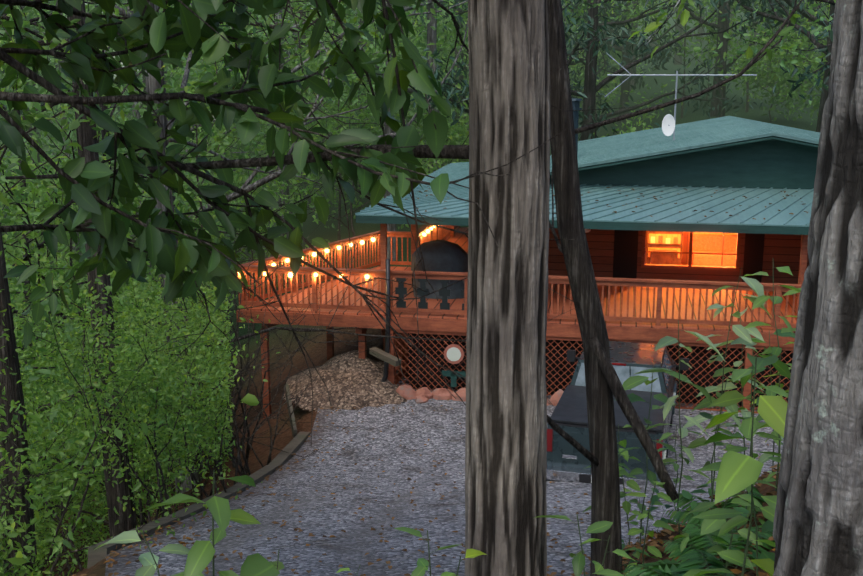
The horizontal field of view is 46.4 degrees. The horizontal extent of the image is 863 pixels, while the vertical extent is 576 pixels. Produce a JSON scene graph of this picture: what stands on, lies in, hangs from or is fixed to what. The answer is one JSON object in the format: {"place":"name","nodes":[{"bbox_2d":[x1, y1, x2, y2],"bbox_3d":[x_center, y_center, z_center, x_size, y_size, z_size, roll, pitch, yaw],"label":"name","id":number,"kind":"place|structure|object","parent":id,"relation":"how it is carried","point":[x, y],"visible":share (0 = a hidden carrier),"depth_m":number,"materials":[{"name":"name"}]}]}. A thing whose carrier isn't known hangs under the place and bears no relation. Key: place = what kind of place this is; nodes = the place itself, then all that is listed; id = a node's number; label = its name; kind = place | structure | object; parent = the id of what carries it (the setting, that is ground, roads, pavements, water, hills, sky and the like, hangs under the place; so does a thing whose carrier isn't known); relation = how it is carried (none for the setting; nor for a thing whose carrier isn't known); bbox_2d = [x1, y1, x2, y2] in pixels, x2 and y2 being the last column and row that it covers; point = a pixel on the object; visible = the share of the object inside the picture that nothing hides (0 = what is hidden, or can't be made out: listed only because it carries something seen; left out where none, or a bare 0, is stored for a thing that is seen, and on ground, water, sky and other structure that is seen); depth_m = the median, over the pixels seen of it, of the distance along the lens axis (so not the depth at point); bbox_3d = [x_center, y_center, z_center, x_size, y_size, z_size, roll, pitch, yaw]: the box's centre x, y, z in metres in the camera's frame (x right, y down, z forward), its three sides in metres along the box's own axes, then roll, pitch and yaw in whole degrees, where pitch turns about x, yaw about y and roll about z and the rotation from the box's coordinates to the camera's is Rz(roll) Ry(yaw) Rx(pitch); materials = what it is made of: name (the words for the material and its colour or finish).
{"place":"outdoors","nodes":[
{"label":"outdoors","id":0,"kind":"place"},
{"bbox_2d":[0,0,444,305],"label":"forest leaves","id":1,"kind":"object","parent":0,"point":[75,124],"visible":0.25,"depth_m":15.42,"materials":[{"name":"green plant"}]},
{"bbox_2d":[6,0,828,575],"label":"ground","id":2,"kind":"structure","parent":0,"point":[318,354],"depth_m":36.84,"materials":[{"name":"green plant"}]},
{"bbox_2d":[0,193,279,575],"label":"forest shrub leaves","id":3,"kind":"object","parent":2,"relation":"on","point":[171,374],"visible":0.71,"depth_m":12.81,"materials":[{"name":"green plant"}]},
{"bbox_2d":[87,347,400,568],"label":"drive edging timbers","id":4,"kind":"object","parent":2,"relation":"on","point":[294,445],"visible":0.54,"depth_m":14.96,"materials":[{"name":"brown wood"}]},
{"bbox_2d":[0,0,550,575],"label":"tree","id":5,"kind":"object","parent":2,"relation":"on","point":[506,391],"depth_m":5.54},
{"bbox_2d":[0,0,393,136],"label":"tree leaves","id":6,"kind":"object","parent":5,"relation":"attached to","point":[299,108],"visible":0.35,"depth_m":8.43,"materials":[{"name":"green plant"}]},
{"bbox_2d":[0,0,606,492],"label":"forest trunks","id":7,"kind":"object","parent":2,"relation":"on","point":[152,84],"visible":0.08,"depth_m":29.60,"materials":[{"name":"brown plant"}]},
{"bbox_2d":[0,0,624,445],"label":"tree","id":8,"kind":"object","parent":2,"relation":"on","point":[76,102],"visible":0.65,"depth_m":5.84,"materials":[{"name":"brown plant"}]},
{"bbox_2d":[0,0,450,347],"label":"leaves","id":9,"kind":"object","parent":8,"relation":"attached to","point":[157,245],"visible":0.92,"depth_m":5.84,"materials":[{"name":"green plant"}]},
{"bbox_2d":[283,350,406,411],"bbox_3d":[-2.509,2.836,19.940,4.600,2.165,4.400,0,12,-1],"label":"mulch pile","id":10,"kind":"object","parent":2,"relation":"on","point":[359,384],"visible":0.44,"depth_m":20.89,"materials":[{"name":"brown wood"}]},
{"bbox_2d":[0,0,827,575],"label":"forest trunks","id":11,"kind":"object","parent":2,"relation":"on","point":[86,138],"visible":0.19,"depth_m":14.22,"materials":[{"name":"plant"}]},
{"bbox_2d":[0,0,829,574],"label":"trees","id":12,"kind":"object","parent":2,"relation":"on","point":[758,80],"visible":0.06,"depth_m":39.59,"materials":[{"name":"green plant"}]},
{"bbox_2d":[0,0,834,262],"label":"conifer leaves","id":13,"kind":"object","parent":2,"relation":"on","point":[605,48],"visible":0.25,"depth_m":38.43,"materials":[{"name":"green plant"}]},
{"bbox_2d":[0,0,834,421],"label":"forest trunks","id":14,"kind":"object","parent":2,"relation":"on","point":[590,88],"visible":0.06,"depth_m":38.49,"materials":[{"name":"plant"}]},
{"bbox_2d":[0,0,835,534],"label":"forest leaves","id":15,"kind":"object","parent":2,"relation":"on","point":[248,398],"visible":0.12,"depth_m":32.64,"materials":[{"name":"green plant"}]},
{"bbox_2d":[72,464,779,575],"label":"undergrowth","id":16,"kind":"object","parent":2,"relation":"on","point":[658,536],"depth_m":8.80,"materials":[{"name":"green plant"}]},
{"bbox_2d":[94,277,794,575],"bbox_3d":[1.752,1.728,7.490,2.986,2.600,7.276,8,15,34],"label":"plant leaves","id":17,"kind":"object","parent":16,"relation":"on","point":[200,556],"visible":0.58,"depth_m":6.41,"materials":[{"name":"green plant"}]},
{"bbox_2d":[105,377,783,575],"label":"gravel drive","id":18,"kind":"structure","parent":2,"relation":"on","point":[444,433],"depth_m":13.84,"materials":[{"name":"grey gravel"}]},
{"bbox_2d":[381,259,390,381],"bbox_3d":[-1.311,0.863,20.770,0.950,2.930,0.147,-2,12,-8],"label":"drain pipe","id":19,"kind":"object","parent":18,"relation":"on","point":[387,350],"visible":0.48,"depth_m":20.77,"materials":[{"name":"black metal"}]},
{"bbox_2d":[103,389,768,575],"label":"fallen leaves","id":20,"kind":"object","parent":18,"relation":"on","point":[115,554],"visible":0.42,"depth_m":11.23,"materials":[{"name":"brown plant"}]},
{"bbox_2d":[141,258,781,575],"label":"plant stems","id":21,"kind":"object","parent":2,"relation":"on","point":[712,500],"visible":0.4,"depth_m":7.48,"materials":[{"name":"green plant"}]},
{"bbox_2d":[396,384,563,405],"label":"border stones","id":22,"kind":"object","parent":2,"relation":"on","point":[419,395],"visible":0.25,"depth_m":20.76,"materials":[{"name":"stone"}]},
{"bbox_2d":[236,227,796,418],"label":"deck","id":23,"kind":"structure","parent":2,"relation":"on","point":[358,319],"depth_m":21.23,"materials":[{"name":"brown wood"}]},
{"bbox_2d":[411,240,467,298],"bbox_3d":[0.238,-0.442,22.530,1.336,1.250,0.810,2,12,10],"label":"covered grill","id":24,"kind":"object","parent":23,"relation":"on","point":[442,256],"visible":0.71,"depth_m":22.20,"materials":[{"name":"black fabric"}]},
{"bbox_2d":[237,225,801,330],"bbox_3d":[5.690,-0.959,25.735,17.711,0.930,12.365,2,12,10],"label":"deck railing","id":25,"kind":"object","parent":23,"relation":"on","point":[445,278],"visible":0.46,"depth_m":20.73,"materials":[{"name":"brown wood"}]},
{"bbox_2d":[238,225,434,278],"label":"string lights","id":26,"kind":"object","parent":25,"relation":"attached to","point":[290,274],"visible":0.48,"depth_m":22.50,"materials":[{"name":"glass"}]},
{"bbox_2d":[336,266,800,575],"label":"shrub leaves","id":27,"kind":"object","parent":2,"relation":"on","point":[738,472],"visible":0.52,"depth_m":5.06,"materials":[{"name":"green plant"}]},
{"bbox_2d":[387,317,793,413],"bbox_3d":[6.607,1.529,21.916,14.540,1.750,4.323,2,12,10],"label":"lattice skirt","id":28,"kind":"object","parent":2,"relation":"on","point":[560,369],"visible":0.33,"depth_m":20.51,"materials":[{"name":"brown wood"}]},
{"bbox_2d":[442,344,465,386],"bbox_3d":[0.461,1.602,20.801,0.500,0.910,0.045,2,12,10],"label":"yard ornament","id":29,"kind":"object","parent":28,"relation":"attached to","point":[453,353],"visible":0.92,"depth_m":20.76,"materials":[{"name":"white"}]},
{"bbox_2d":[546,341,688,485],"bbox_3d":[3.335,2.057,17.817,2.240,1.800,5.556,3,12,16],"label":"pickup","id":30,"kind":"object","parent":2,"relation":"on","point":[567,461],"visible":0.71,"depth_m":15.90,"materials":[{"name":"teal paint"}]},
{"bbox_2d":[547,0,802,575],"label":"thin leaning tree","id":31,"kind":"object","parent":2,"relation":"on","point":[603,383],"visible":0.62,"depth_m":7.73,"materials":[{"name":"brown plant"}]},
{"bbox_2d":[740,10,799,61],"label":"leaves","id":32,"kind":"object","parent":31,"relation":"attached to","point":[749,51],"visible":0.94,"depth_m":7.87,"materials":[{"name":"green plant"}]},
{"bbox_2d":[620,484,774,575],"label":"fern leaves","id":33,"kind":"object","parent":2,"relation":"on","point":[681,568],"visible":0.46,"depth_m":7.28,"materials":[{"name":"green plant"}]},
{"bbox_2d":[637,0,862,575],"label":"tree","id":34,"kind":"object","parent":2,"relation":"on","point":[818,524],"depth_m":3.76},
{"bbox_2d":[628,0,695,58],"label":"leaves","id":35,"kind":"object","parent":34,"relation":"attached to","point":[684,18],"visible":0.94,"depth_m":4.53,"materials":[{"name":"green plant"}]},
{"bbox_2d":[548,136,818,283],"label":"cabin walls","id":36,"kind":"structure","parent":0,"point":[773,164],"depth_m":23.47,"materials":[{"name":"brown wood"}]},
{"bbox_2d":[355,116,819,320],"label":"cabin roof","id":37,"kind":"structure","parent":36,"relation":"on","point":[666,215],"depth_m":22.12,"materials":[{"name":"teal metal"}]},
{"bbox_2d":[405,186,807,219],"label":"roof leaves","id":38,"kind":"object","parent":37,"relation":"on","point":[654,198],"visible":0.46,"depth_m":21.89,"materials":[{"name":"brown plant"}]},
{"bbox_2d":[572,52,756,153],"bbox_3d":[5.615,-4.454,25.149,4.723,2.809,1.500,2,12,10],"label":"antenna","id":39,"kind":"object","parent":37,"relation":"on","point":[668,124],"visible":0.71,"depth_m":25.06,"materials":[{"name":"grey metal"}]},
{"bbox_2d":[645,231,736,265],"bbox_3d":[6.115,-1.074,23.748,2.100,1.120,0.001,2,12,10],"label":"window glass","id":40,"kind":"object","parent":36,"relation":"in","point":[688,249],"visible":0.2,"depth_m":23.78,"materials":[{"name":"orange glass"}]},
{"bbox_2d":[644,231,736,265],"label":"window","id":41,"kind":"structure","parent":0,"point":[725,239],"depth_m":25.66,"materials":[{"name":"orange glass"}]}
]}

